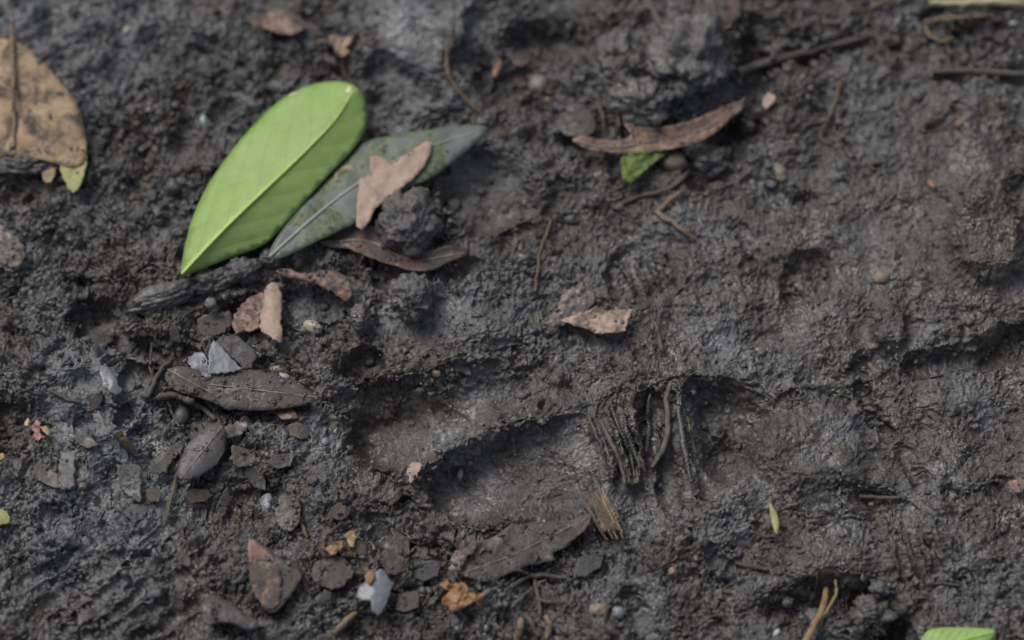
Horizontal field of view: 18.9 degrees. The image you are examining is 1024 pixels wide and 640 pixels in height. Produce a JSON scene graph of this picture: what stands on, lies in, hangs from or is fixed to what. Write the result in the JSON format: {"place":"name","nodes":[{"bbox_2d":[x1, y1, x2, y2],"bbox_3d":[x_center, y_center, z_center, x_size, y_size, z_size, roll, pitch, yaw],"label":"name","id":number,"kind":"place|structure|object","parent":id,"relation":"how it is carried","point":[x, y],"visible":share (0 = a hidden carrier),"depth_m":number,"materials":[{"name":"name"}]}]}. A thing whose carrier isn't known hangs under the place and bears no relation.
{"place":"outdoors","nodes":[
{"label":"outdoors","id":0,"kind":"place"},
{"bbox_2d":[0,0,1023,639],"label":"ground","id":1,"kind":"structure","parent":0,"point":[522,476],"depth_m":0.60,"materials":[{"name":"soil"}]},
{"bbox_2d":[0,225,26,267],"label":"leaf fragment","id":2,"kind":"object","parent":1,"relation":"on","point":[10,242],"visible":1,"depth_m":0.61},
{"bbox_2d":[0,153,56,175],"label":"root","id":3,"kind":"object","parent":1,"relation":"on","point":[23,164],"visible":1,"depth_m":0.61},
{"bbox_2d":[31,419,45,440],"bbox_3d":[-0.091,0.021,0.588,0.003,0.001,0.005,0,60,0],"label":"bud scale","id":4,"kind":"object","parent":1,"relation":"on","point":[36,430],"visible":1,"depth_m":0.59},
{"bbox_2d":[0,39,85,167],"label":"ochre leaf","id":5,"kind":"object","parent":1,"relation":"on","point":[54,138],"visible":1,"depth_m":0.62,"materials":[{"name":"plant"}]},
{"bbox_2d":[8,23,16,146],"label":"leaf stalk","id":6,"kind":"object","parent":5,"relation":"on","point":[11,28],"visible":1,"depth_m":0.62,"materials":[{"name":"plant"}]},
{"bbox_2d":[33,467,68,487],"bbox_3d":[-0.087,0.030,0.582,0.008,0.003,0.006,0,60,0],"label":"leaf scrap","id":7,"kind":"object","parent":1,"relation":"on","point":[48,477],"visible":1,"depth_m":0.58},
{"bbox_2d":[58,450,75,489],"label":"leaf fragment","id":8,"kind":"object","parent":1,"relation":"on","point":[66,466],"visible":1,"depth_m":0.58,"materials":[{"name":"grey plant"}]},
{"bbox_2d":[57,155,86,192],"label":"yellow leaf","id":9,"kind":"object","parent":1,"relation":"on","point":[73,178],"visible":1,"depth_m":0.61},
{"bbox_2d":[72,435,98,448],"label":"leaf scrap","id":10,"kind":"object","parent":1,"relation":"on","point":[85,441],"visible":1,"depth_m":0.58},
{"bbox_2d":[89,390,102,411],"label":"leaf scrap","id":11,"kind":"object","parent":1,"relation":"on","point":[95,400],"visible":1,"depth_m":0.59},
{"bbox_2d":[89,324,115,347],"bbox_3d":[-0.080,0.003,0.600,0.005,0.005,0.008,0,60,0],"label":"leaf scrap","id":12,"kind":"object","parent":1,"relation":"on","point":[97,332],"visible":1,"depth_m":0.60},
{"bbox_2d":[99,365,122,395],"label":"leaf fragment","id":13,"kind":"object","parent":1,"relation":"on","point":[109,380],"visible":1,"depth_m":0.59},
{"bbox_2d":[114,430,137,456],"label":"twig","id":14,"kind":"object","parent":1,"relation":"on","point":[126,442],"visible":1,"depth_m":0.58,"materials":[{"name":"wood"}]},
{"bbox_2d":[115,464,141,502],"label":"leaf fragment","id":15,"kind":"object","parent":1,"relation":"on","point":[131,475],"visible":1,"depth_m":0.58,"materials":[{"name":"grey plant"}]},
{"bbox_2d":[123,504,148,520],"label":"leaf scrap","id":16,"kind":"object","parent":1,"relation":"on","point":[139,508],"visible":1,"depth_m":0.58,"materials":[{"name":"grey plant"}]},
{"bbox_2d":[145,488,161,501],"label":"leaf scrap","id":17,"kind":"object","parent":1,"relation":"on","point":[154,494],"visible":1,"depth_m":0.58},
{"bbox_2d":[144,343,175,399],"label":"twig","id":18,"kind":"object","parent":1,"relation":"on","point":[155,379],"visible":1,"depth_m":0.59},
{"bbox_2d":[126,278,195,315],"bbox_3d":[-0.069,-0.005,0.602,0.014,0.006,0.008,0,60,0],"label":"buried root","id":19,"kind":"object","parent":1,"relation":"on","point":[148,300],"visible":1,"depth_m":0.60,"materials":[{"name":"wood"}]},
{"bbox_2d":[147,442,184,473],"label":"leaf fragment","id":20,"kind":"object","parent":1,"relation":"on","point":[162,462],"visible":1,"depth_m":0.58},
{"bbox_2d":[174,404,189,424],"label":"pebble","id":21,"kind":"object","parent":1,"relation":"on","point":[182,415],"visible":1,"depth_m":0.59,"materials":[{"name":"grey stone"}]},
{"bbox_2d":[157,391,216,426],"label":"twig","id":22,"kind":"object","parent":1,"relation":"on","point":[180,397],"visible":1,"depth_m":0.59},
{"bbox_2d":[165,366,221,406],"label":"muddy leaf","id":23,"kind":"object","parent":1,"relation":"on","point":[184,377],"visible":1,"depth_m":0.59,"materials":[{"name":"plant"}]},
{"bbox_2d":[183,488,212,502],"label":"leaf scrap","id":24,"kind":"object","parent":1,"relation":"on","point":[193,495],"visible":1,"depth_m":0.58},
{"bbox_2d":[188,352,211,376],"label":"leaf fragment","id":25,"kind":"object","parent":1,"relation":"on","point":[198,361],"visible":1,"depth_m":0.59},
{"bbox_2d":[177,422,225,479],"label":"muddy leaf","id":26,"kind":"object","parent":1,"relation":"on","point":[201,463],"visible":1,"depth_m":0.58,"materials":[{"name":"grey plant"}]},
{"bbox_2d":[190,267,231,298],"bbox_3d":[-0.059,-0.007,0.604,0.009,0.006,0.006,0,60,0],"label":"mud clod","id":27,"kind":"object","parent":1,"relation":"on","point":[209,280],"visible":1,"depth_m":0.60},
{"bbox_2d":[197,311,231,335],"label":"leaf fragment","id":28,"kind":"object","parent":1,"relation":"on","point":[223,320],"visible":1,"depth_m":0.60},
{"bbox_2d":[216,486,230,519],"bbox_3d":[-0.054,0.035,0.581,0.003,0.001,0.007,0,60,0],"label":"leaf scrap","id":29,"kind":"object","parent":1,"relation":"on","point":[226,496],"visible":1,"depth_m":0.58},
{"bbox_2d":[207,340,241,373],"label":"leaf fragment","id":30,"kind":"object","parent":1,"relation":"on","point":[220,360],"visible":1,"depth_m":0.59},
{"bbox_2d":[224,421,247,438],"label":"leaf fragment","id":31,"kind":"object","parent":1,"relation":"on","point":[237,428],"visible":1,"depth_m":0.59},
{"bbox_2d":[216,335,256,368],"bbox_3d":[-0.053,0.006,0.594,0.008,0.001,0.008,0,60,0],"label":"leaf fragment","id":32,"kind":"object","parent":1,"relation":"on","point":[242,353],"visible":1,"depth_m":0.59,"materials":[{"name":"grey plant"}]},
{"bbox_2d":[202,594,273,629],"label":"muddy leaf","id":33,"kind":"object","parent":1,"relation":"on","point":[228,611],"visible":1,"depth_m":0.56,"materials":[{"name":"grey plant"}]},
{"bbox_2d":[223,256,261,284],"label":"mud clod","id":34,"kind":"object","parent":1,"relation":"on","point":[243,270],"visible":1,"depth_m":0.60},
{"bbox_2d":[229,445,255,467],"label":"leaf fragment","id":35,"kind":"object","parent":1,"relation":"on","point":[239,459],"visible":1,"depth_m":0.58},
{"bbox_2d":[232,292,263,333],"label":"leaf fragment","id":36,"kind":"object","parent":1,"relation":"on","point":[249,310],"visible":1,"depth_m":0.60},
{"bbox_2d":[244,466,265,490],"bbox_3d":[-0.049,0.030,0.584,0.004,0.002,0.005,0,60,0],"label":"leaf scrap","id":37,"kind":"object","parent":1,"relation":"on","point":[256,478],"visible":1,"depth_m":0.58,"materials":[{"name":"grey plant"}]},
{"bbox_2d":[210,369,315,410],"bbox_3d":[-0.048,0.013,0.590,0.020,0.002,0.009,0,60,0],"label":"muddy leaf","id":38,"kind":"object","parent":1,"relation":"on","point":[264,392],"visible":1,"depth_m":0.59,"materials":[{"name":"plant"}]},
{"bbox_2d":[260,493,273,513],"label":"pebble","id":39,"kind":"object","parent":1,"relation":"on","point":[266,501],"visible":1,"depth_m":0.58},
{"bbox_2d":[258,282,282,342],"bbox_3d":[-0.047,-0.001,0.597,0.005,0.001,0.014,0,60,0],"label":"leaf fragment","id":40,"kind":"object","parent":1,"relation":"on","point":[270,319],"visible":1,"depth_m":0.60,"materials":[{"name":"plant"}]},
{"bbox_2d":[256,247,290,271],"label":"mud clod","id":41,"kind":"object","parent":1,"relation":"on","point":[267,263],"visible":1,"depth_m":0.61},
{"bbox_2d":[181,81,366,275],"bbox_3d":[-0.050,-0.029,0.611,0.020,0.006,0.055,34,65,18],"label":"green leaf","id":42,"kind":"object","parent":1,"relation":"on","point":[287,156],"visible":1,"depth_m":0.61,"materials":[{"name":"plant"}]},
{"bbox_2d":[246,10,303,34],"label":"brown leaf","id":43,"kind":"object","parent":1,"relation":"on","point":[287,23],"visible":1,"depth_m":0.63,"materials":[{"name":"plant"}]},
{"bbox_2d":[248,537,301,612],"bbox_3d":[-0.046,0.047,0.570,0.014,0.001,0.011,32,65,17],"label":"brown leaf","id":44,"kind":"object","parent":1,"relation":"on","point":[291,578],"visible":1,"depth_m":0.57,"materials":[{"name":"plant"}]},
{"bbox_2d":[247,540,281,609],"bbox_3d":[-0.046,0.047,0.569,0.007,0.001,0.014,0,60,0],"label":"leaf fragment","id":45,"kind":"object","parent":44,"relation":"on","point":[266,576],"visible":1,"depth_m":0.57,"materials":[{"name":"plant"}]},
{"bbox_2d":[266,453,294,468],"bbox_3d":[-0.044,0.027,0.584,0.006,0.001,0.003,0,60,0],"label":"leaf scrap","id":46,"kind":"object","parent":1,"relation":"on","point":[275,461],"visible":1,"depth_m":0.58,"materials":[{"name":"grey plant"}]},
{"bbox_2d":[270,407,297,419],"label":"leaf scrap","id":47,"kind":"object","parent":1,"relation":"on","point":[289,413],"visible":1,"depth_m":0.59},
{"bbox_2d":[275,492,300,530],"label":"muddy leaf","id":48,"kind":"object","parent":1,"relation":"on","point":[285,510],"visible":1,"depth_m":0.58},
{"bbox_2d":[287,422,313,439],"bbox_3d":[-0.040,0.021,0.587,0.005,0.001,0.004,0,60,0],"label":"leaf scrap","id":49,"kind":"object","parent":1,"relation":"on","point":[302,431],"visible":1,"depth_m":0.59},
{"bbox_2d":[304,320,321,333],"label":"pebble","id":50,"kind":"object","parent":1,"relation":"on","point":[310,326],"visible":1,"depth_m":0.60,"materials":[{"name":"beige stone"}]},
{"bbox_2d":[275,269,351,300],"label":"brown leaf","id":51,"kind":"object","parent":1,"relation":"on","point":[336,282],"visible":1,"depth_m":0.60,"materials":[{"name":"plant"}]},
{"bbox_2d":[318,526,343,556],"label":"leaf fragment","id":52,"kind":"object","parent":1,"relation":"on","point":[326,537],"visible":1,"depth_m":0.57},
{"bbox_2d":[312,555,353,589],"bbox_3d":[-0.033,0.047,0.571,0.008,0.001,0.007,0,60,0],"label":"leaf fragment","id":53,"kind":"object","parent":1,"relation":"on","point":[339,574],"visible":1,"depth_m":0.57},
{"bbox_2d":[317,35,352,56],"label":"leaf fragment","id":54,"kind":"object","parent":1,"relation":"on","point":[340,43],"visible":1,"depth_m":0.63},
{"bbox_2d":[330,503,347,520],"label":"leaf scrap","id":55,"kind":"object","parent":1,"relation":"on","point":[336,508],"visible":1,"depth_m":0.58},
{"bbox_2d":[332,611,357,635],"bbox_3d":[-0.031,0.056,0.567,0.005,0.002,0.005,0,60,0],"label":"straw","id":56,"kind":"object","parent":1,"relation":"on","point":[341,625],"visible":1,"depth_m":0.57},
{"bbox_2d":[350,538,366,554],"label":"leaf scrap","id":57,"kind":"object","parent":1,"relation":"on","point":[360,546],"visible":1,"depth_m":0.57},
{"bbox_2d":[349,303,370,332],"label":"mud clod","id":58,"kind":"object","parent":1,"relation":"on","point":[360,318],"visible":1,"depth_m":0.60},
{"bbox_2d":[355,569,392,615],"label":"torn leaf","id":59,"kind":"object","parent":1,"relation":"on","point":[376,592],"visible":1,"depth_m":0.57,"materials":[{"name":"plant"}]},
{"bbox_2d":[268,125,486,258],"bbox_3d":[-0.029,-0.029,0.613,0.053,0.001,0.015,-31,65,-17],"label":"decaying leaf","id":60,"kind":"object","parent":1,"relation":"on","point":[332,209],"visible":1,"depth_m":0.61,"materials":[{"name":"plant"}]},
{"bbox_2d":[356,141,431,229],"bbox_3d":[-0.025,-0.029,0.612,0.010,0.001,0.024,37,66,19],"label":"leaf fragment","id":61,"kind":"object","parent":60,"relation":"on","point":[381,184],"visible":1,"depth_m":0.61,"materials":[{"name":"plant"}]},
{"bbox_2d":[381,548,404,574],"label":"leaf fragment","id":62,"kind":"object","parent":1,"relation":"on","point":[392,559],"visible":1,"depth_m":0.57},
{"bbox_2d":[319,224,467,271],"bbox_3d":[-0.024,-0.014,0.607,0.029,0.002,0.008,13,61,7],"label":"brown leaf","id":63,"kind":"object","parent":1,"relation":"on","point":[352,237],"visible":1,"depth_m":0.61,"materials":[{"name":"plant"}]},
{"bbox_2d":[374,186,444,257],"bbox_3d":[-0.021,-0.018,0.608,0.013,0.012,0.015,-19,62,-11],"label":"mud clod","id":64,"kind":"object","parent":1,"relation":"on","point":[409,223],"visible":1,"depth_m":0.60,"materials":[{"name":"soil"}]},
{"bbox_2d":[388,271,434,324],"bbox_3d":[-0.019,-0.005,0.597,0.010,0.008,0.010,-33,65,-18],"label":"mud clod","id":65,"kind":"object","parent":1,"relation":"on","point":[411,297],"visible":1,"depth_m":0.59,"materials":[{"name":"soil"}]},
{"bbox_2d":[407,462,421,482],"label":"leaf fragment","id":66,"kind":"object","parent":1,"relation":"on","point":[413,469],"visible":1,"depth_m":0.58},
{"bbox_2d":[412,560,440,581],"bbox_3d":[-0.016,0.047,0.573,0.006,0.001,0.004,0,60,0],"label":"leaf scrap","id":67,"kind":"object","parent":1,"relation":"on","point":[431,571],"visible":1,"depth_m":0.57,"materials":[{"name":"grey plant"}]},
{"bbox_2d":[445,18,476,109],"bbox_3d":[-0.010,-0.052,0.626,0.007,0.005,0.020,0,60,0],"label":"twig","id":68,"kind":"object","parent":1,"relation":"on","point":[454,85],"visible":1,"depth_m":0.63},
{"bbox_2d":[439,579,486,611],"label":"rotten leaf","id":69,"kind":"object","parent":1,"relation":"on","point":[458,597],"visible":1,"depth_m":0.57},
{"bbox_2d":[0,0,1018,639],"bbox_3d":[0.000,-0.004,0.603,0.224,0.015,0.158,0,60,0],"label":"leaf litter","id":70,"kind":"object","parent":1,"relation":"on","point":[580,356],"visible":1,"depth_m":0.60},
{"bbox_2d":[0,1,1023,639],"bbox_3d":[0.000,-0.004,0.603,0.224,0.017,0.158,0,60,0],"label":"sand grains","id":71,"kind":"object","parent":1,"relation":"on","point":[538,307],"visible":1,"depth_m":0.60,"materials":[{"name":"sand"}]},
{"bbox_2d":[513,617,525,639],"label":"twig","id":72,"kind":"object","parent":1,"relation":"on","point":[519,630],"visible":1,"depth_m":0.57,"materials":[{"name":"wood"}]},
{"bbox_2d":[511,52,531,66],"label":"leaf fragment","id":73,"kind":"object","parent":1,"relation":"on","point":[520,59],"visible":1,"depth_m":0.63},
{"bbox_2d":[458,514,591,581],"bbox_3d":[0.003,0.042,0.574,0.028,0.002,0.010,-20,62,-11],"label":"muddy leaf","id":74,"kind":"object","parent":1,"relation":"on","point":[528,545],"visible":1,"depth_m":0.57,"materials":[{"name":"plant"}]},
{"bbox_2d":[448,539,479,570],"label":"leaf fragment","id":75,"kind":"object","parent":74,"relation":"on","point":[468,547],"visible":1,"depth_m":0.57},
{"bbox_2d":[566,517,590,542],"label":"leaf fragment","id":76,"kind":"object","parent":74,"relation":"on","point":[578,528],"visible":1,"depth_m":0.57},
{"bbox_2d":[510,569,567,616],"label":"twig","id":77,"kind":"object","parent":1,"relation":"on","point":[535,577],"visible":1,"depth_m":0.57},
{"bbox_2d":[533,220,552,292],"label":"twig","id":78,"kind":"object","parent":1,"relation":"on","point":[539,255],"visible":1,"depth_m":0.61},
{"bbox_2d":[545,281,594,328],"bbox_3d":[0.011,-0.003,0.600,0.010,0.001,0.011,0,60,0],"label":"leaf fragment","id":79,"kind":"object","parent":1,"relation":"on","point":[575,301],"visible":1,"depth_m":0.60,"materials":[{"name":"plant"}]},
{"bbox_2d":[557,101,595,136],"bbox_3d":[0.013,-0.040,0.622,0.008,0.001,0.009,0,60,0],"label":"leaf fragment","id":80,"kind":"object","parent":1,"relation":"on","point":[567,125],"visible":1,"depth_m":0.62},
{"bbox_2d":[573,550,603,576],"bbox_3d":[0.014,0.045,0.574,0.006,0.001,0.005,0,60,0],"label":"leaf scrap","id":81,"kind":"object","parent":1,"relation":"on","point":[589,563],"visible":1,"depth_m":0.57,"materials":[{"name":"grey plant"}]},
{"bbox_2d":[561,305,632,333],"bbox_3d":[0.017,0.000,0.598,0.014,0.001,0.007,0,60,0],"label":"leaf fragment","id":82,"kind":"object","parent":1,"relation":"on","point":[597,319],"visible":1,"depth_m":0.60,"materials":[{"name":"plant"}]},
{"bbox_2d":[588,603,609,615],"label":"pebble","id":83,"kind":"object","parent":1,"relation":"on","point":[601,609],"visible":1,"depth_m":0.57,"materials":[{"name":"beige stone"}]},
{"bbox_2d":[582,486,623,540],"bbox_3d":[0.017,0.036,0.578,0.008,0.003,0.011,0,60,0],"label":"wood chip","id":84,"kind":"object","parent":1,"relation":"on","point":[600,508],"visible":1,"depth_m":0.58,"materials":[{"name":"wood"}]},
{"bbox_2d":[598,419,626,490],"bbox_3d":[0.019,0.025,0.584,0.005,0.002,0.015,0,60,0],"label":"root","id":85,"kind":"object","parent":1,"relation":"on","point":[612,445],"visible":1,"depth_m":0.58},
{"bbox_2d":[593,24,635,71],"bbox_3d":[0.021,-0.055,0.629,0.009,0.007,0.013,0,60,0],"label":"mud clod","id":86,"kind":"object","parent":1,"relation":"on","point":[609,47],"visible":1,"depth_m":0.63,"materials":[{"name":"soil"}]},
{"bbox_2d":[611,407,635,477],"bbox_3d":[0.021,0.024,0.586,0.004,0.003,0.015,0,60,0],"label":"root","id":87,"kind":"object","parent":1,"relation":"on","point":[626,444],"visible":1,"depth_m":0.58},
{"bbox_2d":[622,400,641,467],"bbox_3d":[0.023,0.021,0.585,0.004,0.004,0.014,0,60,0],"label":"root","id":88,"kind":"object","parent":1,"relation":"on","point":[628,435],"visible":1,"depth_m":0.58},
{"bbox_2d":[605,75,676,126],"bbox_3d":[0.026,-0.044,0.621,0.015,0.008,0.012,0,60,0],"label":"mud clod","id":89,"kind":"object","parent":1,"relation":"on","point":[645,103],"visible":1,"depth_m":0.62,"materials":[{"name":"soil"}]},
{"bbox_2d":[620,150,666,182],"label":"moss leaf","id":90,"kind":"object","parent":1,"relation":"on","point":[634,166],"visible":1,"depth_m":0.62,"materials":[{"name":"plant"}]},
{"bbox_2d":[644,394,652,452],"bbox_3d":[0.026,0.021,0.590,0.002,0.005,0.014,0,60,0],"label":"root","id":91,"kind":"object","parent":1,"relation":"on","point":[648,432],"visible":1,"depth_m":0.59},
{"bbox_2d":[646,0,663,30],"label":"twig","id":92,"kind":"object","parent":1,"relation":"on","point":[656,17],"visible":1,"depth_m":0.63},
{"bbox_2d":[622,169,691,204],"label":"twig","id":93,"kind":"object","parent":1,"relation":"on","point":[663,190],"visible":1,"depth_m":0.61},
{"bbox_2d":[572,96,746,153],"bbox_3d":[0.031,-0.038,0.619,0.037,0.002,0.008,-13,61,-7],"label":"curled leaf","id":94,"kind":"object","parent":1,"relation":"on","point":[696,130],"visible":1,"depth_m":0.62,"materials":[{"name":"plant"}]},
{"bbox_2d":[650,385,671,468],"bbox_3d":[0.029,0.020,0.588,0.005,0.002,0.018,0,60,0],"label":"root","id":95,"kind":"object","parent":1,"relation":"on","point":[665,442],"visible":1,"depth_m":0.59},
{"bbox_2d":[661,150,686,171],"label":"pebble","id":96,"kind":"object","parent":1,"relation":"on","point":[672,160],"visible":1,"depth_m":0.62,"materials":[{"name":"beige stone"}]},
{"bbox_2d":[655,191,694,239],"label":"twig","id":97,"kind":"object","parent":1,"relation":"on","point":[660,209],"visible":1,"depth_m":0.61,"materials":[{"name":"wood"}]},
{"bbox_2d":[676,394,691,482],"bbox_3d":[0.033,0.022,0.584,0.003,0.002,0.020,0,60,0],"label":"root","id":98,"kind":"object","parent":1,"relation":"on","point":[683,440],"visible":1,"depth_m":0.58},
{"bbox_2d":[645,9,732,99],"bbox_3d":[0.036,-0.054,0.624,0.018,0.013,0.022,0,60,0],"label":"mud clod","id":99,"kind":"object","parent":1,"relation":"on","point":[691,54],"visible":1,"depth_m":0.62,"materials":[{"name":"soil"}]},
{"bbox_2d":[684,142,728,183],"bbox_3d":[0.039,-0.032,0.623,0.010,0.007,0.009,0,60,0],"label":"mud clod","id":100,"kind":"object","parent":1,"relation":"on","point":[707,162],"visible":1,"depth_m":0.62,"materials":[{"name":"soil"}]},
{"bbox_2d":[710,422,724,444],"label":"mud clod","id":101,"kind":"object","parent":1,"relation":"on","point":[717,434],"visible":1,"depth_m":0.59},
{"bbox_2d":[716,0,740,22],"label":"brown leaf","id":102,"kind":"object","parent":1,"relation":"on","point":[731,14],"visible":1,"depth_m":0.63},
{"bbox_2d":[769,503,778,533],"bbox_3d":[0.049,0.037,0.576,0.002,0.001,0.006,0,60,0],"label":"grass blade","id":103,"kind":"object","parent":1,"relation":"on","point":[774,518],"depth_m":0.58,"materials":[{"name":"yellow plant"}]},
{"bbox_2d":[773,162,786,181],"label":"pebble","id":104,"kind":"object","parent":1,"relation":"on","point":[780,172],"visible":1,"depth_m":0.62,"materials":[{"name":"beige stone"}]},
{"bbox_2d":[737,31,880,74],"bbox_3d":[0.061,-0.056,0.633,0.032,0.005,0.004,-19,62,-11],"label":"branch","id":105,"kind":"object","parent":1,"relation":"on","point":[782,59],"visible":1,"depth_m":0.63,"materials":[{"name":"wood"}]},
{"bbox_2d":[802,586,828,639],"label":"plant stem","id":106,"kind":"object","parent":1,"relation":"on","point":[813,625],"visible":1,"depth_m":0.57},
{"bbox_2d":[819,82,841,144],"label":"twig","id":107,"kind":"object","parent":1,"relation":"on","point":[834,104],"visible":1,"depth_m":0.62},
{"bbox_2d":[847,593,897,637],"bbox_3d":[0.067,0.055,0.575,0.010,0.009,0.009,0,60,0],"label":"mud clod","id":108,"kind":"object","parent":1,"relation":"on","point":[878,616],"visible":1,"depth_m":0.57,"materials":[{"name":"soil"}]},
{"bbox_2d":[867,579,889,599],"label":"loose clod","id":109,"kind":"object","parent":1,"relation":"on","point":[878,588],"visible":1,"depth_m":0.57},
{"bbox_2d":[871,271,890,283],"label":"pebble","id":110,"kind":"object","parent":1,"relation":"on","point":[879,277],"visible":1,"depth_m":0.60,"materials":[{"name":"beige stone"}]},
{"bbox_2d":[923,14,990,42],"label":"twig","id":111,"kind":"object","parent":1,"relation":"on","point":[939,19],"visible":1,"depth_m":0.64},
{"bbox_2d":[921,627,995,639],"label":"green leaf","id":112,"kind":"object","parent":1,"relation":"on","point":[954,633],"visible":1,"depth_m":0.56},
{"bbox_2d":[929,0,1023,7],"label":"straw","id":113,"kind":"object","parent":1,"relation":"on","point":[980,3],"visible":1,"depth_m":0.64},
{"bbox_2d":[938,67,1023,78],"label":"branch","id":114,"kind":"object","parent":1,"relation":"on","point":[987,71],"visible":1,"depth_m":0.63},
{"bbox_2d":[1008,477,1023,492],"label":"leaf fragment","id":115,"kind":"object","parent":1,"relation":"on","point":[1017,485],"visible":1,"depth_m":0.58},
{"bbox_2d":[5,0,1023,639],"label":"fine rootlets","id":116,"kind":"object","parent":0,"point":[461,330],"visible":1,"depth_m":0.60,"materials":[{"name":"plant"}]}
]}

